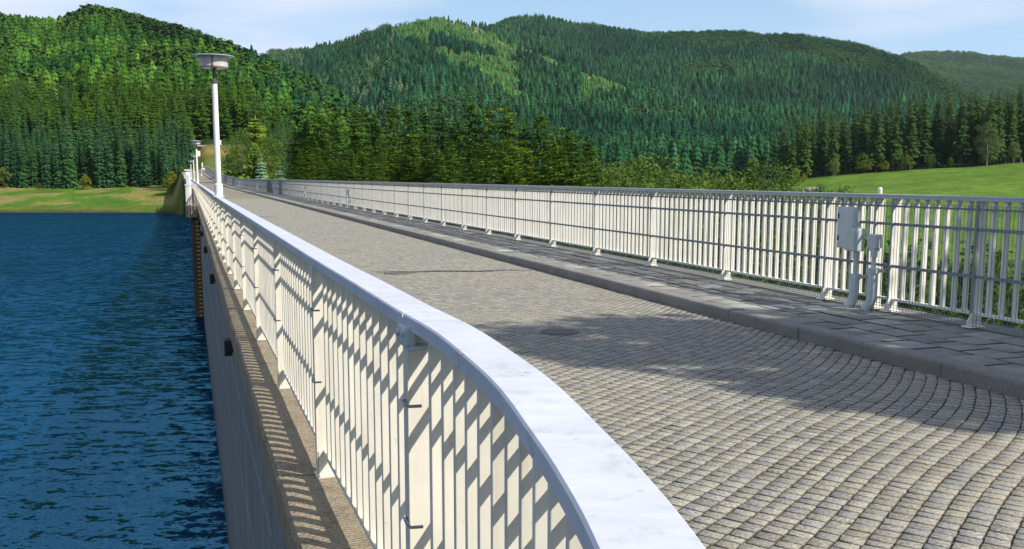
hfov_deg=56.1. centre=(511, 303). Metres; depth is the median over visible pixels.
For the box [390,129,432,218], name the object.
spruce tree
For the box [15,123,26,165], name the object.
blue spruce tree
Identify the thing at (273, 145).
broadleaf tree
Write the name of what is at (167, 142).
blue spruce tree
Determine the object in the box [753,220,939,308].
shrub
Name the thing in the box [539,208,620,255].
shrub
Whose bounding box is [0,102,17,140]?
larch tree
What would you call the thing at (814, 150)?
tall spruce tree
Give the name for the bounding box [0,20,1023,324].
terrain
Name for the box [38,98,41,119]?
blue spruce tree
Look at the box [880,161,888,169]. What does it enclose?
bush
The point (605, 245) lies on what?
shrub
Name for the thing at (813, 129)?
tall spruce tree
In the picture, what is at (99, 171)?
blue spruce tree
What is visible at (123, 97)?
larch tree
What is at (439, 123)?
spruce tree
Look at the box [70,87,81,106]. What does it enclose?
larch tree
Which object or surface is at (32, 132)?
blue spruce tree
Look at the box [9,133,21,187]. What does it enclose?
blue spruce tree
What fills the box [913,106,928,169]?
tall spruce tree
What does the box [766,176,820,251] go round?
broadleaf tree
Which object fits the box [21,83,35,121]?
larch tree
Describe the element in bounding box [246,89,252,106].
larch tree
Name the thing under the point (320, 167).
spruce tree
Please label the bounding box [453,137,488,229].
spruce tree
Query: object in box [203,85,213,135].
larch tree
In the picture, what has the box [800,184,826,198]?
shrub
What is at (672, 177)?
broadleaf tree
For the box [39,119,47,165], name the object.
blue spruce tree
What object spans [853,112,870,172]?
tall spruce tree
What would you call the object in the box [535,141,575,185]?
spruce tree
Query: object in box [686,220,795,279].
shrub
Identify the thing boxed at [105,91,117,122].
larch tree
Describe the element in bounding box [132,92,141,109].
larch tree
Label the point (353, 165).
spruce tree
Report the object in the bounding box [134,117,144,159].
blue spruce tree
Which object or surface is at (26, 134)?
blue spruce tree
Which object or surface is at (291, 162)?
spruce tree
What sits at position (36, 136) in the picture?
blue spruce tree
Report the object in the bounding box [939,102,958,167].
tall spruce tree
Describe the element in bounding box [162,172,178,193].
bush
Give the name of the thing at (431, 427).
water side railing
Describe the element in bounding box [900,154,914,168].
bush
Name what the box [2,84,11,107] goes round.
larch tree
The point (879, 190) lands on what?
marker post
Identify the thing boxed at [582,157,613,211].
spruce tree
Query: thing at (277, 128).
larch tree
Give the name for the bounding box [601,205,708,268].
shrub
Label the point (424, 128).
spruce tree
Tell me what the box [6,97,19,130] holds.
larch tree
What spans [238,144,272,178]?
young larch tree
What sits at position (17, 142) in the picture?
blue spruce tree
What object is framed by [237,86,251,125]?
larch tree
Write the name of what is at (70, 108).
larch tree
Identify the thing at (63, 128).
blue spruce tree
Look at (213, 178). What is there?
footway
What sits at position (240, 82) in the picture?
larch tree
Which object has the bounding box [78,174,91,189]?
bush
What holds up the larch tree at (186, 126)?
on the terrain
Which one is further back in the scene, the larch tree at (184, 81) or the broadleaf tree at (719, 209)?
the larch tree at (184, 81)
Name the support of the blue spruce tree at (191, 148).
on the terrain
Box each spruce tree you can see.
[0,123,12,185]
[1,121,13,186]
[2,109,13,170]
[7,124,13,155]
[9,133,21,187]
[11,89,18,124]
[11,114,18,153]
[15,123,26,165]
[15,127,20,175]
[17,87,22,114]
[17,128,30,188]
[22,117,31,171]
[24,131,33,183]
[28,137,42,187]
[29,125,37,170]
[34,111,41,168]
[35,125,44,182]
[36,113,42,151]
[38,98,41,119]
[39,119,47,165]
[41,133,56,188]
[42,128,55,182]
[46,113,54,158]
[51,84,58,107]
[51,130,64,188]
[52,128,59,167]
[56,133,65,184]
[58,117,63,159]
[60,113,79,188]
[60,121,65,168]
[63,85,67,114]
[64,113,78,182]
[65,104,73,141]
[70,117,77,167]
[73,131,82,183]
[75,117,83,162]
[79,109,86,166]
[79,131,92,184]
[81,115,97,183]
[90,123,98,182]
[93,127,106,187]
[94,108,101,156]
[99,121,108,175]
[101,112,111,168]
[103,130,116,187]
[107,115,114,153]
[111,118,118,168]
[112,134,119,186]
[115,131,129,187]
[117,114,124,159]
[122,133,131,183]
[123,121,133,172]
[126,124,135,184]
[130,122,135,159]
[130,125,143,186]
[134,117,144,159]
[136,120,151,186]
[141,128,154,186]
[143,119,152,166]
[146,117,152,164]
[149,122,161,182]
[152,134,162,184]
[156,110,161,167]
[158,120,165,176]
[160,125,174,183]
[161,137,169,187]
[164,112,169,154]
[168,113,174,162]
[169,145,177,189]
[170,130,176,170]
[171,108,181,162]
[175,139,182,173]
[176,130,182,163]
[180,116,186,157]
[181,125,191,168]
[181,148,187,171]
[187,115,195,168]
[255,152,267,178]
[268,127,304,185]
[275,121,281,153]
[275,165,284,178]
[279,116,333,179]
[284,143,291,178]
[287,140,323,200]
[287,150,305,179]
[289,109,343,179]
[311,148,327,179]
[314,109,349,178]
[320,159,342,203]
[328,105,381,181]
[333,152,366,180]
[333,156,347,180]
[336,150,360,206]
[344,148,378,208]
[352,112,401,181]
[352,154,392,214]
[366,98,406,212]
[369,157,390,212]
[377,143,404,215]
[381,149,405,216]
[388,110,433,181]
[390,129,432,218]
[391,154,434,221]
[394,102,449,181]
[406,133,443,182]
[417,102,464,181]
[417,137,469,228]
[422,147,453,220]
[422,148,467,227]
[434,114,484,183]
[441,102,495,181]
[452,140,514,235]
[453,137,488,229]
[455,158,467,225]
[460,105,514,184]
[461,160,481,183]
[472,145,534,239]
[481,102,536,183]
[490,139,517,184]
[491,139,525,184]
[491,162,538,240]
[511,113,541,183]
[512,147,543,238]
[516,109,567,181]
[530,127,577,185]
[531,156,561,241]
[533,152,560,185]
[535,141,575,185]
[542,141,592,211]
[551,136,604,207]
[558,121,597,173]
[565,161,599,208]
[572,129,607,181]
[578,143,604,179]
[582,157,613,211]
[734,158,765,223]
[774,124,789,179]
[777,122,790,159]
[777,123,788,179]
[783,133,797,177]
[794,121,803,168]
[795,113,813,175]
[806,122,812,174]
[807,115,818,174]
[807,121,821,176]
[814,106,823,172]
[814,114,829,175]
[817,107,830,175]
[823,116,839,175]
[827,111,833,171]
[828,117,837,173]
[835,112,840,144]
[836,111,852,172]
[837,116,850,173]
[839,113,850,171]
[848,102,862,170]
[848,110,859,171]
[849,112,866,172]
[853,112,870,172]
[859,100,873,171]
[862,98,871,132]
[866,101,885,171]
[869,101,881,169]
[869,106,879,170]
[881,96,895,150]
[881,107,892,171]
[883,99,898,170]
[884,106,902,170]
[894,90,904,168]
[894,109,904,169]
[900,105,915,169]
[901,101,920,169]
[902,101,913,145]
[904,91,919,168]
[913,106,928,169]
[917,98,933,168]
[920,91,931,166]
[927,100,943,167]
[928,93,947,167]
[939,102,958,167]
[941,90,955,166]
[950,96,971,166]
[953,97,965,164]
[963,100,978,166]
[964,91,973,164]
[965,86,983,165]
[975,96,984,163]
[976,91,1000,164]
[977,92,987,162]
[983,88,993,116]
[991,85,1006,164]
[998,93,1008,162]
[1002,87,1010,161]
[1002,95,1020,162]
[1004,86,1019,161]
[1010,92,1023,161]
[1013,85,1023,160]
[1014,81,1023,160]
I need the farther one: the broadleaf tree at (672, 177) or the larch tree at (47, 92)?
the larch tree at (47, 92)
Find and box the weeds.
[422,301,1021,545]
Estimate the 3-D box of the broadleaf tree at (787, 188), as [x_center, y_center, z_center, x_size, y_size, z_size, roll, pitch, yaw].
[17.862,-1.892,65.392,7.405,12.241,6.806,2,8,17]
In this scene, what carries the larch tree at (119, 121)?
on the terrain
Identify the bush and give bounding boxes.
[0,167,12,186]
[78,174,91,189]
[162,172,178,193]
[266,170,279,178]
[793,168,807,182]
[855,152,873,170]
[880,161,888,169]
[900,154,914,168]
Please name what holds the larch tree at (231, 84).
on the terrain
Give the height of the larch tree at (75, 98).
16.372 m
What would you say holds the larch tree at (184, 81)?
on the terrain
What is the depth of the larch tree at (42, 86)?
298.83 m
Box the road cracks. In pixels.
[259,216,490,271]
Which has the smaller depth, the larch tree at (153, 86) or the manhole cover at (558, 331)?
the manhole cover at (558, 331)
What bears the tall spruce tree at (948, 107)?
on the terrain
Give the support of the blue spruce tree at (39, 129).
on the terrain
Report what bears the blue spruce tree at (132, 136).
on the terrain
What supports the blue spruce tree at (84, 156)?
on the terrain
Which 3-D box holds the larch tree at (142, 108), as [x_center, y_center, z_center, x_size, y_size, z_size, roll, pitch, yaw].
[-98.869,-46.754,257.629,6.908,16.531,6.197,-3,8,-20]
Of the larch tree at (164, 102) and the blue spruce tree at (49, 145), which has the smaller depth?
the blue spruce tree at (49, 145)
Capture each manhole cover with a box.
[384,272,414,274]
[540,328,577,335]
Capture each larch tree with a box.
[0,75,4,100]
[0,98,8,121]
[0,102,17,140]
[0,105,14,143]
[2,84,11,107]
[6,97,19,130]
[11,95,21,123]
[17,112,24,137]
[20,103,33,136]
[20,105,33,150]
[21,78,29,103]
[21,81,32,107]
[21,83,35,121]
[30,85,38,111]
[30,104,47,153]
[36,89,46,109]
[37,80,48,99]
[38,89,51,115]
[40,97,56,127]
[41,100,54,130]
[41,102,54,142]
[45,83,56,107]
[47,88,57,110]
[50,104,63,150]
[57,89,66,117]
[58,98,65,124]
[60,75,69,97]
[61,100,76,138]
[63,70,75,96]
[68,80,78,103]
[69,92,79,117]
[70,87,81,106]
[72,104,86,146]
[74,72,84,96]
[75,75,83,98]
[77,80,84,105]
[80,74,94,106]
[80,107,97,144]
[81,95,93,124]
[82,84,92,105]
[90,75,103,99]
[90,81,102,112]
[91,92,101,118]
[93,101,105,133]
[95,104,108,133]
[96,107,114,151]
[97,82,106,109]
[101,75,110,93]
[102,97,115,130]
[103,72,113,95]
[104,90,114,118]
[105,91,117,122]
[108,73,117,97]
[112,114,123,145]
[113,101,124,122]
[114,77,128,99]
[114,88,122,105]
[114,96,124,123]
[114,110,125,137]
[116,83,130,112]
[122,96,129,113]
[122,104,138,154]
[125,82,132,104]
[125,104,134,125]
[130,78,137,96]
[130,105,145,148]
[131,76,139,93]
[131,97,139,112]
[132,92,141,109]
[132,102,146,138]
[137,75,148,98]
[137,84,145,104]
[138,103,158,149]
[139,92,146,105]
[139,99,148,127]
[145,88,153,105]
[149,85,160,105]
[151,100,161,127]
[152,95,163,112]
[154,112,164,139]
[157,85,167,106]
[158,108,172,142]
[159,92,170,117]
[160,111,169,140]
[161,103,169,122]
[164,87,174,104]
[168,89,175,113]
[169,99,181,134]
[171,81,178,100]
[172,88,183,121]
[173,82,182,96]
[174,88,183,106]
[177,101,188,123]
[177,110,186,145]
[179,108,197,151]
[180,76,188,92]
[181,93,196,140]
[182,84,194,115]
[184,116,199,157]
[191,90,210,140]
[191,94,196,125]
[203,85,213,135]
[206,91,218,131]
[210,87,228,135]
[218,88,229,113]
[219,96,233,138]
[224,85,235,109]
[227,74,237,98]
[227,87,239,122]
[228,94,240,134]
[232,92,249,140]
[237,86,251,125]
[237,116,277,175]
[238,76,247,95]
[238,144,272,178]
[241,79,251,98]
[244,97,266,144]
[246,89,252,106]
[250,95,268,137]
[260,110,269,134]
[263,102,273,137]
[271,104,285,128]
[271,105,283,135]
[273,119,280,138]
[275,114,286,143]
[280,102,290,129]
[284,99,300,141]
[284,112,299,148]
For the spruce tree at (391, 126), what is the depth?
88.26 m
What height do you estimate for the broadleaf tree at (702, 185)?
12.867 m
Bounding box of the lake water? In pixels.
[0,213,228,548]
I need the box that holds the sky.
[0,0,1023,60]
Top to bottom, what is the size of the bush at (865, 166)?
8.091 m
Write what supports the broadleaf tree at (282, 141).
on the terrain
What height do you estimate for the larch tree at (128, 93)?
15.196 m
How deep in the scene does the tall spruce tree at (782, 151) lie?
302.14 m
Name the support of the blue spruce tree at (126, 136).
on the terrain
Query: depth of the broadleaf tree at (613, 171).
70.16 m
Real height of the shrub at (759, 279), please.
3.886 m
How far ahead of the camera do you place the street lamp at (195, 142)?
58.32 m
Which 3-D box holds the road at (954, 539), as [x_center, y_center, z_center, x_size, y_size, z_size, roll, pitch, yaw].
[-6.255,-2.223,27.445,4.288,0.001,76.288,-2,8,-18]
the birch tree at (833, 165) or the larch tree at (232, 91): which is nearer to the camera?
the larch tree at (232, 91)
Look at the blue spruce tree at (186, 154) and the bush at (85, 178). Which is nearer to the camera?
the bush at (85, 178)
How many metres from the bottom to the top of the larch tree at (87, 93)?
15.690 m
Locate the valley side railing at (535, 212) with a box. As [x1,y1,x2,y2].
[205,166,1023,335]
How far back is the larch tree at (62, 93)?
291.28 m
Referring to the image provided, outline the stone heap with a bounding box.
[803,187,821,191]
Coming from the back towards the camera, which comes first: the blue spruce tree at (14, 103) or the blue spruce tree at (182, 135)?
the blue spruce tree at (14, 103)
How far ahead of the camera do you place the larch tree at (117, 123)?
254.20 m
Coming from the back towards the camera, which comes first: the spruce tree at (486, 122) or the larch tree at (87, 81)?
the larch tree at (87, 81)
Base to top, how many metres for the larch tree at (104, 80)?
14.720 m
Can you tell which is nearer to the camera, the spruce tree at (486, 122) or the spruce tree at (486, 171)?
the spruce tree at (486, 171)
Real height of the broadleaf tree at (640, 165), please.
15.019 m
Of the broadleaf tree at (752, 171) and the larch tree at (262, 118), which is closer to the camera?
the broadleaf tree at (752, 171)
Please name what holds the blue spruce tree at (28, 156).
on the terrain
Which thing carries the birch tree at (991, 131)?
on the terrain
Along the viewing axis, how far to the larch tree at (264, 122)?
275.70 m
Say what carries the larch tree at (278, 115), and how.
on the terrain
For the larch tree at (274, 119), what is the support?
on the terrain
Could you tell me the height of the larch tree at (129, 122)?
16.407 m
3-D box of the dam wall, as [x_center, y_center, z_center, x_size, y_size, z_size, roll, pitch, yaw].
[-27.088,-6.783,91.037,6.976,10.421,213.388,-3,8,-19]
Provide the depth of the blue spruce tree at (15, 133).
243.86 m
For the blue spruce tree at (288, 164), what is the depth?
97.85 m
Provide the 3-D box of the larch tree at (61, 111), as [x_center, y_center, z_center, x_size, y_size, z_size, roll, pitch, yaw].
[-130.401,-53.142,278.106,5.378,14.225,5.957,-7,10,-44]
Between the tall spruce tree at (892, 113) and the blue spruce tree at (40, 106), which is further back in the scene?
the tall spruce tree at (892, 113)
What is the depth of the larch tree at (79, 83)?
305.32 m
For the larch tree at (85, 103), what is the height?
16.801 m
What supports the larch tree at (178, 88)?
on the terrain
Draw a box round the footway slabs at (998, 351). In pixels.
[240,189,1023,374]
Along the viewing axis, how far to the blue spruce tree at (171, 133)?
242.88 m
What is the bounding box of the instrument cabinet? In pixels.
[184,169,191,204]
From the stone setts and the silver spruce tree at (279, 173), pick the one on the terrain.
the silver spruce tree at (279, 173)
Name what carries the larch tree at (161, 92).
on the terrain
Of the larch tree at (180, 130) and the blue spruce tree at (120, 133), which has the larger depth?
the larch tree at (180, 130)
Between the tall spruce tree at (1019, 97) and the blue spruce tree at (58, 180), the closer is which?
the blue spruce tree at (58, 180)
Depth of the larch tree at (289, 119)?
284.17 m
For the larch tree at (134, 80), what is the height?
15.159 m
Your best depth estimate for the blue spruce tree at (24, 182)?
226.40 m
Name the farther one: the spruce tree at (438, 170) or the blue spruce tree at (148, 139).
the blue spruce tree at (148, 139)
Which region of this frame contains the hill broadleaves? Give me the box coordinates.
[0,4,392,175]
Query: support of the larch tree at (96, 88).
on the terrain
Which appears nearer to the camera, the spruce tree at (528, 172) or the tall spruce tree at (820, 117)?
the spruce tree at (528, 172)
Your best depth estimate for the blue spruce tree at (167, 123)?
244.75 m
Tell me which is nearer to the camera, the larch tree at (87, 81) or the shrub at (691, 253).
the shrub at (691, 253)
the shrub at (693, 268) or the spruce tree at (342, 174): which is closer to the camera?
the shrub at (693, 268)
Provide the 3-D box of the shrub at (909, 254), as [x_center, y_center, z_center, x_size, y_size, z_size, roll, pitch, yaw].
[8.718,1.392,22.992,5.549,6.831,5.769,5,9,26]
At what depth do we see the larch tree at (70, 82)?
310.77 m
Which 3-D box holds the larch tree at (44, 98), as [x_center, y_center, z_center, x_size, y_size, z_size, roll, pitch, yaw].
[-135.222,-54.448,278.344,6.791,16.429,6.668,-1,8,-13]
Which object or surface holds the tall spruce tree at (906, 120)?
on the terrain
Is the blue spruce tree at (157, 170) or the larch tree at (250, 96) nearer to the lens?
the blue spruce tree at (157, 170)
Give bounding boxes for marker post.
[877,187,881,193]
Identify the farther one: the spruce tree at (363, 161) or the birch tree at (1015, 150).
the birch tree at (1015, 150)
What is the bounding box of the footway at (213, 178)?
[199,170,241,187]
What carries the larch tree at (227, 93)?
on the terrain
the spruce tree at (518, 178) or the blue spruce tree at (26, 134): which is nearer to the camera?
the spruce tree at (518, 178)
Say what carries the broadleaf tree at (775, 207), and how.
on the terrain
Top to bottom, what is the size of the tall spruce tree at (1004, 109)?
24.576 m
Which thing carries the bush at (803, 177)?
on the terrain
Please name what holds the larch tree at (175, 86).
on the terrain
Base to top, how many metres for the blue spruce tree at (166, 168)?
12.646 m
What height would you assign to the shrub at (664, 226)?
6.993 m
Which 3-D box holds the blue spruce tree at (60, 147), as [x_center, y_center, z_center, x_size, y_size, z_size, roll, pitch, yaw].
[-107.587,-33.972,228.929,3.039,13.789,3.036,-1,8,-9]
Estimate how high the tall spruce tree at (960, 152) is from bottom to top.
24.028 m
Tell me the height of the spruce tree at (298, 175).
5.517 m
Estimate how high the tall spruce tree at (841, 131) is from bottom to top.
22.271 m
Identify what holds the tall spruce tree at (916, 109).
on the terrain
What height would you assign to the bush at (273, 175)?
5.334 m
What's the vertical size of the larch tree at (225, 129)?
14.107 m
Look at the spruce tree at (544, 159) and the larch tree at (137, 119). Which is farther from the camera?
the larch tree at (137, 119)
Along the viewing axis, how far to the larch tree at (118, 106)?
275.77 m
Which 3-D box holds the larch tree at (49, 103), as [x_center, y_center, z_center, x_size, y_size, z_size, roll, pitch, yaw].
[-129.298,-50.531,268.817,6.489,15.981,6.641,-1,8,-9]
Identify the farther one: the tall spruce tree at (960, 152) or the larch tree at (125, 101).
the tall spruce tree at (960, 152)
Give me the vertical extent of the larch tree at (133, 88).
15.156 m
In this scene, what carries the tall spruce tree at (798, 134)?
on the terrain
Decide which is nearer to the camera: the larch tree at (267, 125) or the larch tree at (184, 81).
the larch tree at (267, 125)
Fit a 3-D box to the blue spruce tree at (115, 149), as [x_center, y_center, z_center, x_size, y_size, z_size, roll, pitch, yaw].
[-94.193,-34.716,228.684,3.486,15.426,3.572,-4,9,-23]
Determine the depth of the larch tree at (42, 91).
287.51 m
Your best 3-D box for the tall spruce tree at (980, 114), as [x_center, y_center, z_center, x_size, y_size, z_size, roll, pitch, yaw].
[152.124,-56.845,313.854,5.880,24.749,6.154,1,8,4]
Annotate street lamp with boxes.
[190,155,195,180]
[192,54,234,196]
[192,140,199,182]
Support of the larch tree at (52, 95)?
on the terrain
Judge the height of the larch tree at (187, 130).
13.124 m
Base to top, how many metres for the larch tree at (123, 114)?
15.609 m
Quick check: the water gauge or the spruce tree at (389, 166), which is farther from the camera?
the spruce tree at (389, 166)
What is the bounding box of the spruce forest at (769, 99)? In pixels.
[271,13,958,136]
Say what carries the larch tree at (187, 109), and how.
on the terrain
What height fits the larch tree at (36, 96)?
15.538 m
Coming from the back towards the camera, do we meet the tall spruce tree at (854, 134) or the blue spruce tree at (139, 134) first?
the tall spruce tree at (854, 134)
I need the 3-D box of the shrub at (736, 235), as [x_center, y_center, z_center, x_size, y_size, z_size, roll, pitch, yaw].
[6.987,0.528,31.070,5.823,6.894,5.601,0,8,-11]
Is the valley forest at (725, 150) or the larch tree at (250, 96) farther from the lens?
the valley forest at (725, 150)
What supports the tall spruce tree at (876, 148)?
on the terrain
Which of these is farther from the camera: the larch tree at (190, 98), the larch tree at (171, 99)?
the larch tree at (171, 99)
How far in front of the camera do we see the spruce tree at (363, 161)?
62.65 m
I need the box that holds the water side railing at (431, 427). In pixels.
[184,172,705,548]
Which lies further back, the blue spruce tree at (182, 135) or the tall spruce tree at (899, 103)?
the tall spruce tree at (899, 103)
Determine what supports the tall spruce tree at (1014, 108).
on the terrain
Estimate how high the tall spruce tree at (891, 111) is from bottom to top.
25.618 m
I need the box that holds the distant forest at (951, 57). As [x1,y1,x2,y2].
[266,47,1023,101]
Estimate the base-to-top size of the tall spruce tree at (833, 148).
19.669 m
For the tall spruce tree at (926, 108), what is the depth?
323.60 m
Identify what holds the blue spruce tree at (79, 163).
on the terrain
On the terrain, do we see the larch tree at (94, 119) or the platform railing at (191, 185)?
the larch tree at (94, 119)
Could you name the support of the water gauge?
attached to the dam wall
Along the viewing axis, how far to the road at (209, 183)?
99.89 m
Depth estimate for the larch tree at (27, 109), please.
260.39 m
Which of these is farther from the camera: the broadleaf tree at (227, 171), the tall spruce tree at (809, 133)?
the tall spruce tree at (809, 133)
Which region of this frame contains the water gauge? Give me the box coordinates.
[195,217,203,316]
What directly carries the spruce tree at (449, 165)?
on the terrain
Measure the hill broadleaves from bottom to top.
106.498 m
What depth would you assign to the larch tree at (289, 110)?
300.93 m
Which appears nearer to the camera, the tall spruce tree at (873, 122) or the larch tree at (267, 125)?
the larch tree at (267, 125)
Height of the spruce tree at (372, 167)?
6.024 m
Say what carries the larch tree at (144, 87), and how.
on the terrain
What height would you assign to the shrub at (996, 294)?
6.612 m
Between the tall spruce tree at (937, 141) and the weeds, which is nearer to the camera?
the weeds
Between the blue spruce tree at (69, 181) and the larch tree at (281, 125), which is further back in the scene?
the larch tree at (281, 125)
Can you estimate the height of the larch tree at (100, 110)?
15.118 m
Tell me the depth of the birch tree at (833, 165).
292.58 m
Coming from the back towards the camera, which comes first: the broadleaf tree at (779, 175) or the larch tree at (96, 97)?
the larch tree at (96, 97)
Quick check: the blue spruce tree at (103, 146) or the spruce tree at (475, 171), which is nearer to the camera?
the spruce tree at (475, 171)
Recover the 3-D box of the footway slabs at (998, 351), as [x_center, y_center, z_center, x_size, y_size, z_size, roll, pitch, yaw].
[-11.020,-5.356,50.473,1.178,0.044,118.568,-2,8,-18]
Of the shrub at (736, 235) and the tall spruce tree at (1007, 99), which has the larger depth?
the tall spruce tree at (1007, 99)
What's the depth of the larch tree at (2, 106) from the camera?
265.66 m
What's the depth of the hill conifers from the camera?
357.66 m
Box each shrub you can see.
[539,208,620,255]
[568,227,657,261]
[583,234,646,260]
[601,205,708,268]
[602,211,687,242]
[604,222,692,265]
[646,229,753,272]
[660,242,735,275]
[682,220,779,256]
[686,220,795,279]
[692,215,848,297]
[704,231,821,292]
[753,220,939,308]
[782,255,899,302]
[786,227,1004,320]
[787,229,930,308]
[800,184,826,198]
[828,185,868,217]
[859,263,1023,329]
[861,240,1023,329]
[913,245,1023,323]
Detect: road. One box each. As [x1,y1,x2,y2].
[182,170,266,198]
[589,284,1023,548]
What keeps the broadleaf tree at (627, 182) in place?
on the terrain
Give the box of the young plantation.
[391,16,634,99]
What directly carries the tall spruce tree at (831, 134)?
on the terrain
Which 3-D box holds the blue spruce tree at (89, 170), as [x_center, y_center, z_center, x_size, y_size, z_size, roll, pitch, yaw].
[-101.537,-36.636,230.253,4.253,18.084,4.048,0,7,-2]
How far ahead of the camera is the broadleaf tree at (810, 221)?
60.39 m
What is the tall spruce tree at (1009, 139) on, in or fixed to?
on the terrain
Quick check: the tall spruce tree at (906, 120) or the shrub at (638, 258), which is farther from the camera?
the tall spruce tree at (906, 120)
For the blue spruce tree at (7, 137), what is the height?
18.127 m
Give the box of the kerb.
[228,187,1023,399]
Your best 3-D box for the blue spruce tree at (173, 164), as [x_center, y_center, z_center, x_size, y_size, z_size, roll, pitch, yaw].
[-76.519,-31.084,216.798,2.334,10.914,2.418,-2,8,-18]
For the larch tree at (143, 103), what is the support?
on the terrain
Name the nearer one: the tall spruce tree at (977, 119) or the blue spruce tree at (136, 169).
the blue spruce tree at (136, 169)
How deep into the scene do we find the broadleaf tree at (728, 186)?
65.11 m
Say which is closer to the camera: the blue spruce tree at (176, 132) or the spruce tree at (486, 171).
the spruce tree at (486, 171)
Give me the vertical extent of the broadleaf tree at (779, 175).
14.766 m
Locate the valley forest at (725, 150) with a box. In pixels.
[248,44,1023,182]
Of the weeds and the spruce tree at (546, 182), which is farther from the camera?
the spruce tree at (546, 182)
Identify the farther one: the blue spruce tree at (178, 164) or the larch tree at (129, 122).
the larch tree at (129, 122)
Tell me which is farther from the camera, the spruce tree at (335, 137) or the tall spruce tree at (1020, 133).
the tall spruce tree at (1020, 133)
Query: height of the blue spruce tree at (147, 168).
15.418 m
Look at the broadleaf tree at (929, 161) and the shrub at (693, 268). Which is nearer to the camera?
the shrub at (693, 268)
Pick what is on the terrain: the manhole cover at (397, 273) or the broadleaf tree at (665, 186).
the broadleaf tree at (665, 186)
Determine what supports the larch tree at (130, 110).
on the terrain
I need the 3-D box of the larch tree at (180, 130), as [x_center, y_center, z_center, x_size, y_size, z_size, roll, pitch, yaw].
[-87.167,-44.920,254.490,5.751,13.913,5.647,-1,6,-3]
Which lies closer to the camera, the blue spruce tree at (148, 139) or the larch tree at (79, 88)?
the blue spruce tree at (148, 139)
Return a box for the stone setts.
[226,198,1023,548]
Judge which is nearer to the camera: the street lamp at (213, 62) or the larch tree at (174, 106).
the street lamp at (213, 62)
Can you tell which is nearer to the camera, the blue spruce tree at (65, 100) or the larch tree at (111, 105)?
the larch tree at (111, 105)
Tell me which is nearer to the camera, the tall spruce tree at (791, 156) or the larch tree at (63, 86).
the tall spruce tree at (791, 156)
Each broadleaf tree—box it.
[220,127,260,177]
[221,136,247,177]
[250,133,287,175]
[262,129,303,173]
[566,156,639,212]
[591,167,643,207]
[597,160,644,193]
[602,151,668,210]
[602,166,665,224]
[619,151,682,231]
[627,183,698,235]
[633,153,714,224]
[659,171,720,228]
[659,174,719,241]
[663,164,715,231]
[692,169,781,258]
[692,184,774,234]
[694,162,740,204]
[713,157,816,235]
[714,175,781,249]
[736,186,824,253]
[749,185,818,247]
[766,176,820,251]
[766,189,834,253]
[926,153,934,168]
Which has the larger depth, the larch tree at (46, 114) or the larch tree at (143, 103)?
the larch tree at (143, 103)
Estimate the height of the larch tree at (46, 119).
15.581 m
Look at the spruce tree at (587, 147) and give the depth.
78.33 m
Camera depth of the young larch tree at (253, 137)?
177.18 m
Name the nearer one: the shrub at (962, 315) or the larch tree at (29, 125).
the shrub at (962, 315)
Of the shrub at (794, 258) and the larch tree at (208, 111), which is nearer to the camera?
the shrub at (794, 258)
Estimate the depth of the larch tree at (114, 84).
299.29 m
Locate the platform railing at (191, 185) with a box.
[185,184,197,205]
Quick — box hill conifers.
[0,11,382,153]
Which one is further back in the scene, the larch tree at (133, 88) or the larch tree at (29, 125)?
the larch tree at (133, 88)
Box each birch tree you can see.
[828,157,840,176]
[973,120,1003,165]
[1007,142,1021,163]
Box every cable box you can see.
[347,189,350,208]
[836,206,885,310]
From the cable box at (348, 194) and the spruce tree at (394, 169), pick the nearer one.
the cable box at (348, 194)
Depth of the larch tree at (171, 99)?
290.04 m
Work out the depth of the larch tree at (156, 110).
259.42 m
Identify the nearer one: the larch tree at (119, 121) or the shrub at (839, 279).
the shrub at (839, 279)
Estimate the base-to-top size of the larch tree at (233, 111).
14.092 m
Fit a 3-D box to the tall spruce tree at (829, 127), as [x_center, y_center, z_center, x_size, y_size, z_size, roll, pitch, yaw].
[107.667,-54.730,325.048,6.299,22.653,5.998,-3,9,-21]
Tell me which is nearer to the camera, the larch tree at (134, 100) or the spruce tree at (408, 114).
the spruce tree at (408, 114)
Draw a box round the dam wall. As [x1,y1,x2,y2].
[183,177,1023,548]
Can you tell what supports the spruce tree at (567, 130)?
on the terrain
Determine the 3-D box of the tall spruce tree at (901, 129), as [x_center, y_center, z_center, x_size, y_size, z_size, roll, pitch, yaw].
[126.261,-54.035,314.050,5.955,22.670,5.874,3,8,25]
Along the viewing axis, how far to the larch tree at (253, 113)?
268.92 m
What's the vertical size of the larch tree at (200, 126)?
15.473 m
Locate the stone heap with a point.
(812, 188)
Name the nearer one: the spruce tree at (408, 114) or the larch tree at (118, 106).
the spruce tree at (408, 114)
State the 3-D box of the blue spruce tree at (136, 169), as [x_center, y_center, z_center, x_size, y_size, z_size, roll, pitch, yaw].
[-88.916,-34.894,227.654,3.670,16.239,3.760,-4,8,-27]
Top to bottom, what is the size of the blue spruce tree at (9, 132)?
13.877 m
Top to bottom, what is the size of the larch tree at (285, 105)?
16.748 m
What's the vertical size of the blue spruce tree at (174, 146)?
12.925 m
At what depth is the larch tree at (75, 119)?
255.14 m
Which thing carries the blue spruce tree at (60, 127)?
on the terrain
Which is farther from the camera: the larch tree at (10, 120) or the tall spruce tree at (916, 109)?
the tall spruce tree at (916, 109)
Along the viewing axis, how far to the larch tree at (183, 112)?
266.36 m
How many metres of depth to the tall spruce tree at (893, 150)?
295.14 m
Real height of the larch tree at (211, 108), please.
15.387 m

